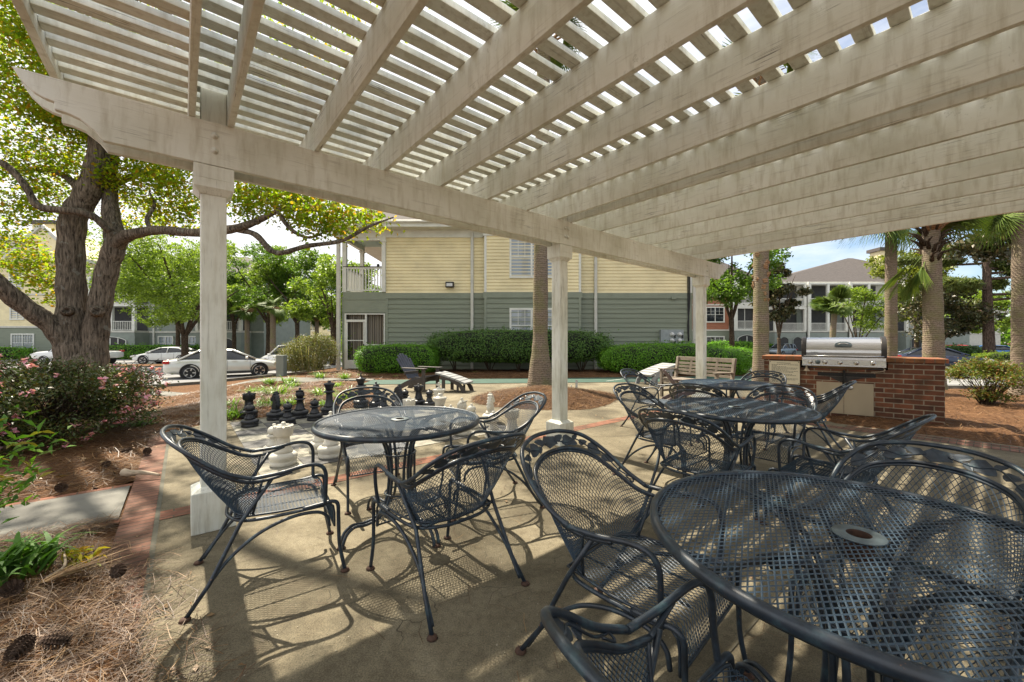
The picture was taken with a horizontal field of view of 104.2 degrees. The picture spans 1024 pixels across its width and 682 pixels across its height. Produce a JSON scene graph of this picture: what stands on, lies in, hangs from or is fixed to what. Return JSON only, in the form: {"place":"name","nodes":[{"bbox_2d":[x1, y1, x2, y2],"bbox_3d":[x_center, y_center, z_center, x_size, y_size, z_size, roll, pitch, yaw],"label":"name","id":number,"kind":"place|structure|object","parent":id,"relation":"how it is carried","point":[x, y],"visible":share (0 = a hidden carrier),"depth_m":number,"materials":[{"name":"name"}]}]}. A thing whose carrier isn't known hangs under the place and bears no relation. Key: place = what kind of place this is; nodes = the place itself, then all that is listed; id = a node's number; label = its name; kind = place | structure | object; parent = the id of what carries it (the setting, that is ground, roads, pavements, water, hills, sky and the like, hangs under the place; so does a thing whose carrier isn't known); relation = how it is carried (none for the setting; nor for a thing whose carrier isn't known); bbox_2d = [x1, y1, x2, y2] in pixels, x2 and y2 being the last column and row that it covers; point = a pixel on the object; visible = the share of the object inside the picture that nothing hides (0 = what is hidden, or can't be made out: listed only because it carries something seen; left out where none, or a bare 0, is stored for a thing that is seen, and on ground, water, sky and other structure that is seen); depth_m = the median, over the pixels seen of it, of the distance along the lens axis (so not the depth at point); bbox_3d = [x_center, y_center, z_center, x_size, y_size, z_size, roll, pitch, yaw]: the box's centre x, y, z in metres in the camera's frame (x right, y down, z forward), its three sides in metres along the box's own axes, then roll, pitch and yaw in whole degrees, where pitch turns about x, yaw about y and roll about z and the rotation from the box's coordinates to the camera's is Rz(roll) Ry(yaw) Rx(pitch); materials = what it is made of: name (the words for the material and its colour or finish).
{"place":"outdoors","nodes":[
{"label":"outdoors","id":0,"kind":"place"},
{"bbox_2d":[0,220,125,351],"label":"gabled building","id":1,"kind":"structure","parent":0,"point":[17,329],"depth_m":45.98,"materials":[{"name":"beige"}]},
{"bbox_2d":[0,486,129,542],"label":"path","id":2,"kind":"structure","parent":0,"point":[70,509],"depth_m":2.91,"materials":[{"name":"concrete"}]},
{"bbox_2d":[110,364,162,365],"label":"planting island","id":3,"kind":"structure","parent":0,"point":[144,364],"depth_m":29.94,"materials":[{"name":"brown soil"}]},
{"bbox_2d":[85,219,239,356],"bbox_3d":[-25.116,-2.942,28.701,8.650,9.863,11.486,0,0,-28],"label":"shade tree","id":4,"kind":"object","parent":3,"relation":"on","point":[169,299],"visible":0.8,"depth_m":26.57,"materials":[{"name":"green plant"}]},
{"bbox_2d":[253,296,288,351],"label":"palm tree","id":5,"kind":"object","parent":3,"relation":"on","point":[277,314],"visible":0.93,"depth_m":29.84,"materials":[{"name":"green plant"}]},
{"bbox_2d":[1,352,341,384],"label":"road","id":6,"kind":"structure","parent":0,"point":[174,378],"depth_m":22.07,"materials":[{"name":"grey asphalt"}]},
{"bbox_2d":[118,248,199,346],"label":"shade tree","id":7,"kind":"object","parent":6,"relation":"on","point":[177,338],"visible":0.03,"depth_m":42.13,"materials":[{"name":"green plant"}]},
{"bbox_2d":[130,347,196,363],"bbox_3d":[-28.715,1.203,33.398,4.811,1.462,2.120,0,0,-9],"label":"sedan car","id":8,"kind":"object","parent":6,"relation":"on","point":[163,354],"visible":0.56,"depth_m":32.56,"materials":[{"name":"white paint"}]},
{"bbox_2d":[86,257,309,357],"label":"balcony building","id":9,"kind":"structure","parent":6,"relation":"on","point":[126,328],"depth_m":47.41,"materials":[{"name":"grey paint"}]},
{"bbox_2d":[115,308,147,330],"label":"balcony doorway","id":10,"kind":"structure","parent":9,"relation":"in","point":[123,316],"depth_m":47.41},
{"bbox_2d":[162,348,275,378],"bbox_3d":[-14.737,1.129,20.559,4.911,1.522,2.120,0,0,-36],"label":"sedan car","id":11,"kind":"object","parent":6,"relation":"on","point":[186,366],"visible":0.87,"depth_m":19.97,"materials":[{"name":"silver metal"}]},
{"bbox_2d":[192,239,327,354],"bbox_3d":[-24.243,-3.953,40.132,11.494,12.000,10.492,0,0,0],"label":"shade tree","id":12,"kind":"object","parent":6,"relation":"on","point":[255,274],"visible":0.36,"depth_m":39.54,"materials":[{"name":"green plant"}]},
{"bbox_2d":[230,241,341,341],"bbox_3d":[-20.012,-3.641,38.295,10.297,11.326,10.931,0,0,0],"label":"shade tree","id":13,"kind":"object","parent":6,"relation":"on","point":[276,287],"visible":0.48,"depth_m":37.82,"materials":[{"name":"green plant"}]},
{"bbox_2d":[153,377,373,395],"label":"path","id":14,"kind":"structure","parent":0,"point":[299,379],"depth_m":13.26,"materials":[{"name":"concrete"}]},
{"bbox_2d":[0,0,1010,343],"label":"sky","id":15,"kind":"structure","parent":0,"point":[807,256],"materials":[{"name":"white"}]},
{"bbox_2d":[28,367,996,569],"bbox_3d":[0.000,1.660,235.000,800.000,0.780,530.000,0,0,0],"label":"ground","id":16,"kind":"structure","parent":0,"point":[110,534],"depth_m":12.19,"materials":[{"name":"brown soil"}]},
{"bbox_2d":[0,510,127,542],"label":"pine straw","id":17,"kind":"object","parent":16,"relation":"on","point":[98,520],"visible":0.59,"depth_m":2.61,"materials":[{"name":"brown plant"}]},
{"bbox_2d":[0,521,178,681],"bbox_3d":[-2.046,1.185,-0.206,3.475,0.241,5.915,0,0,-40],"label":"pine straw","id":18,"kind":"object","parent":16,"relation":"on","point":[61,627],"visible":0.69,"depth_m":1.66,"materials":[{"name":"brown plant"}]},
{"bbox_2d":[0,579,24,597],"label":"pine cone","id":19,"kind":"object","parent":18,"relation":"on","point":[9,588],"visible":0.99,"depth_m":1.77,"materials":[{"name":"brown plant"}]},
{"bbox_2d":[2,632,36,662],"bbox_3d":[-1.809,1.126,1.467,0.071,0.070,0.092,0,17,-11],"label":"pine cone","id":20,"kind":"object","parent":18,"relation":"on","point":[21,644],"visible":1,"depth_m":1.46,"materials":[{"name":"brown plant"}]},
{"bbox_2d":[0,401,75,523],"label":"nandina","id":21,"kind":"object","parent":18,"relation":"on","point":[22,485],"visible":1,"depth_m":2.22,"materials":[{"name":"green plant"}]},
{"bbox_2d":[0,523,95,586],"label":"lily clump","id":22,"kind":"object","parent":18,"relation":"on","point":[13,557],"visible":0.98,"depth_m":2.01,"materials":[{"name":"green plant"}]},
{"bbox_2d":[39,629,73,649],"bbox_3d":[-1.720,1.126,1.503,0.086,0.066,0.066,28,-16,-33],"label":"pine cone","id":23,"kind":"object","parent":18,"relation":"on","point":[52,639],"visible":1,"depth_m":1.49,"materials":[{"name":"brown plant"}]},
{"bbox_2d":[59,545,109,571],"bbox_3d":[-2.283,1.143,2.109,0.262,0.124,0.149,0,0,16],"label":"seedling","id":24,"kind":"object","parent":18,"relation":"on","point":[98,550],"visible":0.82,"depth_m":2.11,"materials":[{"name":"yellow plant"}]},
{"bbox_2d":[107,536,255,681],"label":"pine straw","id":25,"kind":"object","parent":18,"relation":"on","point":[169,613],"visible":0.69,"depth_m":1.71,"materials":[{"name":"brown plant"}]},
{"bbox_2d":[108,433,165,651],"bbox_3d":[-1.862,1.244,1.873,0.181,0.001,9.100,0,0,-40],"label":"brick edging","id":26,"kind":"object","parent":16,"relation":"on","point":[135,526],"depth_m":2.81,"materials":[{"name":"red brick"}]},
{"bbox_2d":[11,381,290,426],"bbox_3d":[-13.900,1.558,8.000,13.500,0.580,12.500,0,0,0],"label":"mulch bed","id":27,"kind":"object","parent":16,"relation":"on","point":[180,399],"visible":0.1,"depth_m":11.93,"materials":[{"name":"brown wood"}]},
{"bbox_2d":[0,0,428,418],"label":"oak tree","id":28,"kind":"object","parent":27,"relation":"on","point":[77,324],"visible":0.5,"depth_m":9.32,"materials":[{"name":"green plant"}]},
{"bbox_2d":[109,342,199,358],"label":"clipped hedge","id":29,"kind":"object","parent":16,"relation":"on","point":[130,350],"visible":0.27,"depth_m":43.37,"materials":[{"name":"green plant"}]},
{"bbox_2d":[0,380,371,502],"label":"mulch bed","id":30,"kind":"object","parent":16,"relation":"on","point":[44,486],"visible":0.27,"depth_m":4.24,"materials":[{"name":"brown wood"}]},
{"bbox_2d":[0,349,178,455],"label":"azalea bush","id":31,"kind":"object","parent":30,"relation":"on","point":[98,402],"visible":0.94,"depth_m":4.74,"materials":[{"name":"green plant"}]},
{"bbox_2d":[176,252,287,349],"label":"shade tree","id":32,"kind":"object","parent":16,"relation":"on","point":[233,280],"visible":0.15,"depth_m":42.63,"materials":[{"name":"green plant"}]},
{"bbox_2d":[230,300,257,354],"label":"palm tree","id":33,"kind":"object","parent":16,"relation":"on","point":[249,316],"visible":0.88,"depth_m":35.33,"materials":[{"name":"green plant"}]},
{"bbox_2d":[271,332,342,373],"bbox_3d":[-8.171,0.494,16.011,2.893,1.916,2.602,0,0,0],"label":"feathery shrub","id":34,"kind":"object","parent":16,"relation":"on","point":[312,361],"visible":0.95,"depth_m":15.70,"materials":[{"name":"green plant"}]},
{"bbox_2d":[280,253,381,364],"bbox_3d":[-13.289,-2.217,29.754,7.090,8.343,6.934,0,0,0],"label":"shade tree","id":35,"kind":"object","parent":16,"relation":"on","point":[327,305],"visible":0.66,"depth_m":29.06,"materials":[{"name":"green plant"}]},
{"bbox_2d":[323,209,695,369],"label":"apartment building","id":36,"kind":"structure","parent":16,"relation":"on","point":[437,277],"depth_m":17.48,"materials":[{"name":"grey"}]},
{"bbox_2d":[344,313,366,368],"bbox_3d":[-6.858,0.009,17.465,0.972,2.442,0.110,0,0,0],"label":"screen door","id":37,"kind":"structure","parent":36,"relation":"in","point":[347,363],"depth_m":17.45,"materials":[{"name":"white plastic"}]},
{"bbox_2d":[509,239,551,277],"bbox_3d":[0.843,-3.622,17.140,1.904,1.838,0.080,0,0,0],"label":"window","id":38,"kind":"structure","parent":36,"relation":"in","point":[511,251],"depth_m":17.15,"materials":[{"name":"white glass"}]},
{"bbox_2d":[509,308,551,330],"bbox_3d":[0.843,-0.668,17.140,1.904,1.505,0.080,0,0,0],"label":"window","id":39,"kind":"structure","parent":36,"relation":"in","point":[510,309],"depth_m":17.15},
{"bbox_2d":[303,368,751,379],"bbox_3d":[0.975,1.276,15.025,17.250,0.223,4.750,0,0,0],"label":"mulch bed","id":40,"kind":"object","parent":16,"relation":"on","point":[593,375],"visible":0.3,"depth_m":14.30,"materials":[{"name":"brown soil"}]},
{"bbox_2d":[354,340,443,373],"bbox_3d":[-4.428,0.620,15.612,3.557,1.296,2.168,0,0,0],"label":"clipped hedge","id":41,"kind":"object","parent":40,"relation":"on","point":[379,358],"visible":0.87,"depth_m":14.86,"materials":[{"name":"green plant"}]},
{"bbox_2d":[422,323,618,370],"bbox_3d":[0.228,0.264,16.065,8.145,1.988,2.138,0,0,0],"label":"clipped hedge","id":42,"kind":"object","parent":40,"relation":"on","point":[494,346],"visible":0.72,"depth_m":15.35,"materials":[{"name":"green plant"}]},
{"bbox_2d":[592,338,752,374],"bbox_3d":[6.143,0.590,15.409,6.272,1.440,2.880,0,0,0],"label":"clipped hedge","id":43,"kind":"object","parent":40,"relation":"on","point":[637,356],"visible":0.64,"depth_m":14.46,"materials":[{"name":"green plant"}]},
{"bbox_2d":[364,376,751,383],"bbox_3d":[2.401,1.246,12.867,13.704,0.002,1.661,0,0,-5],"label":"court","id":44,"kind":"object","parent":16,"relation":"on","point":[525,380],"visible":0.32,"depth_m":12.56,"materials":[{"name":"green concrete"}]},
{"bbox_2d":[809,284,853,336],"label":"palm tree","id":45,"kind":"object","parent":16,"relation":"on","point":[840,293],"visible":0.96,"depth_m":31.28,"materials":[{"name":"green plant"}]},
{"bbox_2d":[687,387,1023,446],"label":"mulch bed","id":46,"kind":"object","parent":16,"relation":"on","point":[998,437],"visible":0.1,"depth_m":5.96,"materials":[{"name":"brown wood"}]},
{"bbox_2d":[762,354,948,423],"bbox_3d":[5.602,0.755,6.712,2.285,0.990,0.760,0,0,39],"label":"brick counter","id":47,"kind":"object","parent":46,"relation":"on","point":[906,388],"visible":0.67,"depth_m":6.14,"materials":[{"name":"red brick"}]},
{"bbox_2d":[769,361,799,384],"bbox_3d":[4.747,0.547,6.944,0.440,0.395,0.015,0,0,39],"label":"instruction sign","id":48,"kind":"object","parent":47,"relation":"attached to","point":[790,370],"visible":0.81,"depth_m":6.91,"materials":[{"name":"beige"}]},
{"bbox_2d":[816,381,852,413],"bbox_3d":[5.273,0.927,6.518,0.466,0.505,0.025,0,0,39],"label":"cabinet door","id":49,"kind":"structure","parent":47,"relation":"in","point":[821,387],"depth_m":6.54,"materials":[{"name":"beige metal"}]},
{"bbox_2d":[801,336,886,383],"bbox_3d":[5.475,0.315,6.614,1.064,0.775,0.637,0,0,39],"label":"gas grill","id":50,"kind":"object","parent":47,"relation":"in","point":[860,353],"visible":0.99,"depth_m":6.42,"materials":[{"name":"metal"}]},
{"bbox_2d":[844,383,873,416],"bbox_3d":[5.511,0.927,6.335,0.355,0.505,0.012,0,0,39],"label":"cabinet door","id":51,"kind":"structure","parent":47,"relation":"in","point":[858,400],"depth_m":6.32,"materials":[{"name":"beige metal"}]},
{"bbox_2d":[831,228,916,356],"bbox_3d":[13.824,-1.978,14.753,3.230,7.717,3.057,0,0,17],"label":"palm tree","id":52,"kind":"object","parent":46,"relation":"on","point":[892,239],"visible":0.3,"depth_m":14.25,"materials":[{"name":"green plant"}]},
{"bbox_2d":[876,213,1023,389],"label":"palm tree","id":53,"kind":"object","parent":46,"relation":"on","point":[931,243],"visible":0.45,"depth_m":11.00,"materials":[{"name":"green plant"}]},
{"bbox_2d":[945,354,1023,404],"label":"azalea bush","id":54,"kind":"object","parent":46,"relation":"on","point":[996,372],"visible":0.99,"depth_m":7.49,"materials":[{"name":"green plant"}]},
{"bbox_2d":[969,211,1023,395],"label":"palm tree","id":55,"kind":"object","parent":46,"relation":"on","point":[1016,235],"visible":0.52,"depth_m":12.89,"materials":[{"name":"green plant"}]},
{"bbox_2d":[897,218,1010,353],"bbox_3d":[33.602,-5.011,27.832,10.032,14.090,8.583,0,0,0],"label":"pine tree","id":56,"kind":"object","parent":16,"relation":"on","point":[988,283],"visible":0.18,"depth_m":27.87,"materials":[{"name":"green plant"}]},
{"bbox_2d":[140,382,1023,681],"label":"patio","id":57,"kind":"structure","parent":0,"point":[304,638],"depth_m":2.11,"materials":[{"name":"concrete"}]},
{"bbox_2d":[136,443,168,673],"bbox_3d":[-1.782,1.247,1.939,0.028,0.001,9.100,0,0,-40],"label":"mortar joint","id":58,"kind":"object","parent":57,"relation":"on","point":[155,530],"visible":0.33,"depth_m":2.43,"materials":[{"name":"grey concrete"}]},
{"bbox_2d":[160,424,349,623],"bbox_3d":[-1.368,0.836,2.166,0.818,0.828,0.598,0,0,-33],"label":"patio chair","id":59,"kind":"object","parent":57,"relation":"on","point":[241,502],"visible":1,"depth_m":2.09,"materials":[{"name":"blue paint"}]},
{"bbox_2d":[230,405,505,474],"bbox_3d":[-2.127,1.262,5.872,3.094,0.036,3.094,0,0,-40],"label":"chess board","id":60,"kind":"object","parent":57,"relation":"on","point":[252,438],"visible":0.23,"depth_m":5.08,"materials":[{"name":"concrete"}]},
{"bbox_2d":[268,422,297,467],"bbox_3d":[-2.309,1.029,4.025,0.259,0.429,0.259,0,0,43],"label":"chess rook","id":61,"kind":"object","parent":60,"relation":"on","point":[286,456],"visible":0.95,"depth_m":3.96,"materials":[{"name":"white plastic"}]},
{"bbox_2d":[317,411,342,458],"bbox_3d":[-1.959,1.000,4.303,0.264,0.488,0.264,0,0,2],"label":"chess bishop","id":62,"kind":"object","parent":60,"relation":"on","point":[328,449],"visible":0.62,"depth_m":4.22,"materials":[{"name":"white plastic"}]},
{"bbox_2d":[331,386,416,514],"bbox_3d":[-1.163,0.836,3.340,0.598,0.828,0.818,0,0,-30],"label":"patio chair","id":63,"kind":"object","parent":57,"relation":"on","point":[345,445],"visible":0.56,"depth_m":3.36,"materials":[{"name":"black metal"}]},
{"bbox_2d":[311,406,479,549],"bbox_3d":[-0.758,0.886,2.695,1.076,0.727,1.076,0,0,-28],"label":"patio table","id":64,"kind":"object","parent":57,"relation":"on","point":[413,436],"visible":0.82,"depth_m":2.60,"materials":[{"name":"blue paint"}]},
{"bbox_2d":[159,411,657,519],"bbox_3d":[0.312,1.246,5.177,7.328,0.001,0.181,0,0,-40],"label":"brick strip","id":65,"kind":"object","parent":57,"relation":"on","point":[175,512],"visible":0.4,"depth_m":3.72,"materials":[{"name":"red brick"}]},
{"bbox_2d":[394,353,442,391],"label":"adirondack chair","id":66,"kind":"object","parent":57,"relation":"on","point":[408,368],"visible":0.94,"depth_m":10.16,"materials":[{"name":"wood"}]},
{"bbox_2d":[366,432,529,641],"bbox_3d":[-0.330,0.836,2.071,0.598,0.828,0.818,0,0,-43],"label":"patio chair","id":67,"kind":"object","parent":57,"relation":"on","point":[440,463],"visible":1,"depth_m":1.89,"materials":[{"name":"black metal"}]},
{"bbox_2d":[435,371,473,392],"bbox_3d":[-1.432,1.014,9.954,0.826,0.473,0.520,0,0,18],"label":"ottoman","id":68,"kind":"object","parent":57,"relation":"on","point":[455,379],"visible":1,"depth_m":9.78,"materials":[{"name":"white wood"}]},
{"bbox_2d":[438,391,546,521],"bbox_3d":[-0.140,0.836,3.140,0.818,0.828,0.598,0,0,-22],"label":"patio chair","id":69,"kind":"object","parent":57,"relation":"on","point":[515,403],"visible":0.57,"depth_m":3.22,"materials":[{"name":"black metal"}]},
{"bbox_2d":[12,0,1023,535],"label":"pergola","id":70,"kind":"object","parent":57,"relation":"on","point":[906,120],"visible":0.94,"depth_m":2.67,"materials":[{"name":"white paint"}]},
{"bbox_2d":[472,386,615,409],"bbox_3d":[0.739,1.165,8.873,3.440,0.205,3.600,0,0,0],"label":"mulch ring","id":71,"kind":"object","parent":57,"relation":"on","point":[549,395],"visible":0.33,"depth_m":8.17,"materials":[{"name":"brown wood"}]},
{"bbox_2d":[489,0,592,386],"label":"palm tree","id":72,"kind":"object","parent":71,"relation":"on","point":[540,372],"visible":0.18,"depth_m":10.29,"materials":[{"name":"brown plant"}]},
{"bbox_2d":[468,385,618,409],"bbox_3d":[0.756,1.158,8.905,3.272,0.285,3.562,0,0,28],"label":"pine straw","id":73,"kind":"object","parent":71,"relation":"on","point":[510,390],"visible":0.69,"depth_m":8.49,"materials":[{"name":"brown plant"}]},
{"bbox_2d":[135,422,995,681],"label":"pine straw","id":74,"kind":"object","parent":57,"relation":"on","point":[499,588],"visible":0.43,"depth_m":1.97,"materials":[{"name":"brown plant"}]},
{"bbox_2d":[515,429,754,681],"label":"patio chair","id":75,"kind":"object","parent":57,"relation":"on","point":[623,537],"visible":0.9,"depth_m":1.53,"materials":[{"name":"black metal"}]},
{"bbox_2d":[540,578,752,681],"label":"patio chair","id":76,"kind":"object","parent":57,"relation":"on","point":[558,630],"visible":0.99,"depth_m":0.87,"materials":[{"name":"black metal"}]},
{"bbox_2d":[620,368,684,428],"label":"patio chair","id":77,"kind":"object","parent":57,"relation":"on","point":[640,375],"visible":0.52,"depth_m":5.94,"materials":[{"name":"black metal"}]},
{"bbox_2d":[612,383,710,477],"bbox_3d":[1.357,0.836,3.692,0.598,0.828,0.818,0,0,-41],"label":"patio chair","id":78,"kind":"object","parent":57,"relation":"on","point":[642,432],"visible":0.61,"depth_m":3.67,"materials":[{"name":"black metal"}]},
{"bbox_2d":[633,408,760,555],"bbox_3d":[1.258,0.836,2.727,0.818,0.828,0.598,0,0,-41],"label":"patio chair","id":79,"kind":"object","parent":57,"relation":"on","point":[687,422],"visible":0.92,"depth_m":2.57,"materials":[{"name":"black metal"}]},
{"bbox_2d":[658,356,736,403],"bbox_3d":[3.894,0.800,8.464,0.619,0.900,1.480,0,0,-25],"label":"garden bench","id":80,"kind":"object","parent":57,"relation":"on","point":[716,372],"visible":0.59,"depth_m":8.51,"materials":[{"name":"brown wood"}]},
{"bbox_2d":[667,383,738,458],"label":"patio chair","id":81,"kind":"object","parent":57,"relation":"on","point":[691,387],"visible":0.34,"depth_m":4.09,"materials":[{"name":"black metal"}]},
{"bbox_2d":[679,379,776,449],"bbox_3d":[2.680,0.886,5.000,1.076,0.727,1.076,0,0,8],"label":"patio table","id":82,"kind":"object","parent":57,"relation":"on","point":[736,385],"visible":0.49,"depth_m":4.94,"materials":[{"name":"black metal"}]},
{"bbox_2d":[664,397,821,507],"bbox_3d":[1.795,0.886,3.185,1.076,0.727,1.076,0,0,-5],"label":"patio table","id":83,"kind":"object","parent":57,"relation":"on","point":[713,412],"visible":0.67,"depth_m":3.09,"materials":[{"name":"black metal"}]},
{"bbox_2d":[726,370,787,436],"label":"patio chair","id":84,"kind":"object","parent":57,"relation":"on","point":[755,376],"visible":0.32,"depth_m":5.61,"materials":[{"name":"black metal"}]},
{"bbox_2d":[724,384,816,497],"bbox_3d":[2.353,0.836,3.620,0.818,0.828,0.598,0,0,-38],"label":"patio chair","id":85,"kind":"object","parent":57,"relation":"on","point":[772,392],"visible":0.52,"depth_m":3.65,"materials":[{"name":"black metal"}]},
{"bbox_2d":[722,37,819,381],"bbox_3d":[7.354,-3.734,11.423,2.796,10.068,2.530,0,0,-25],"label":"palm tree","id":86,"kind":"object","parent":57,"relation":"on","point":[760,277],"visible":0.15,"depth_m":11.44,"materials":[{"name":"brown plant"}]},
{"bbox_2d":[763,380,856,460],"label":"patio chair","id":87,"kind":"object","parent":57,"relation":"on","point":[840,392],"visible":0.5,"depth_m":4.32,"materials":[{"name":"black metal"}]},
{"bbox_2d":[650,470,1023,681],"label":"patio table","id":88,"kind":"object","parent":57,"relation":"on","point":[887,661],"visible":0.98,"depth_m":0.98,"materials":[{"name":"black metal"}]},
{"bbox_2d":[670,405,1023,452],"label":"brick strip","id":89,"kind":"object","parent":57,"relation":"on","point":[962,443],"visible":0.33,"depth_m":4.99,"materials":[{"name":"red brick"}]},
{"bbox_2d":[760,414,936,560],"bbox_3d":[2.151,0.836,2.577,0.598,0.828,0.818,0,0,-39],"label":"patio chair","id":90,"kind":"object","parent":57,"relation":"on","point":[910,429],"visible":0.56,"depth_m":2.59,"materials":[{"name":"black metal"}]},
{"bbox_2d":[784,440,1023,681],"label":"patio chair","id":91,"kind":"object","parent":57,"relation":"on","point":[983,467],"visible":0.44,"depth_m":1.49,"materials":[{"name":"black metal"}]},
{"bbox_2d":[707,261,752,342],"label":"terracotta building","id":92,"kind":"structure","parent":0,"point":[717,323],"depth_m":58.35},
{"bbox_2d":[749,366,1002,384],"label":"road","id":93,"kind":"structure","parent":0,"point":[954,382],"depth_m":17.71,"materials":[{"name":"grey asphalt"}]},
{"bbox_2d":[707,247,793,346],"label":"shade tree","id":94,"kind":"object","parent":93,"relation":"on","point":[728,292],"visible":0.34,"depth_m":25.34,"materials":[{"name":"green plant"}]},
{"bbox_2d":[748,262,812,354],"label":"shade tree","id":95,"kind":"object","parent":93,"relation":"on","point":[784,311],"visible":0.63,"depth_m":49.09,"materials":[{"name":"green plant"}]},
{"bbox_2d":[830,285,898,336],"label":"shade tree","id":96,"kind":"object","parent":93,"relation":"on","point":[865,297],"visible":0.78,"depth_m":37.20,"materials":[{"name":"green plant"}]},
{"bbox_2d":[769,247,969,354],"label":"hip roof building","id":97,"kind":"structure","parent":93,"relation":"on","point":[807,321],"depth_m":57.41,"materials":[{"name":"grey paint"}]},
{"bbox_2d":[862,250,974,346],"bbox_3d":[34.287,-3.050,34.243,7.438,10.214,7.032,0,0,0],"label":"shade tree","id":98,"kind":"object","parent":93,"relation":"on","point":[878,270],"visible":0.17,"depth_m":33.79,"materials":[{"name":"green plant"}]},
{"bbox_2d":[883,284,1008,342],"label":"shade tree","id":99,"kind":"object","parent":93,"relation":"on","point":[963,318],"visible":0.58,"depth_m":28.63,"materials":[{"name":"green plant"}]},
{"bbox_2d":[898,347,993,367],"bbox_3d":[28.315,1.148,26.594,4.861,1.502,2.120,0,0,21],"label":"sedan car","id":100,"kind":"object","parent":93,"relation":"on","point":[952,355],"visible":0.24,"depth_m":25.79,"materials":[{"name":"blue paint"}]},
{"bbox_2d":[942,228,1011,267],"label":"magnolia tree","id":101,"kind":"object","parent":93,"relation":"on","point":[982,255],"visible":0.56,"depth_m":17.47,"materials":[{"name":"green plant"}]},
{"bbox_2d":[944,289,1010,333],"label":"shade tree","id":102,"kind":"object","parent":93,"relation":"on","point":[1006,305],"visible":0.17,"depth_m":44.42,"materials":[{"name":"green plant"}]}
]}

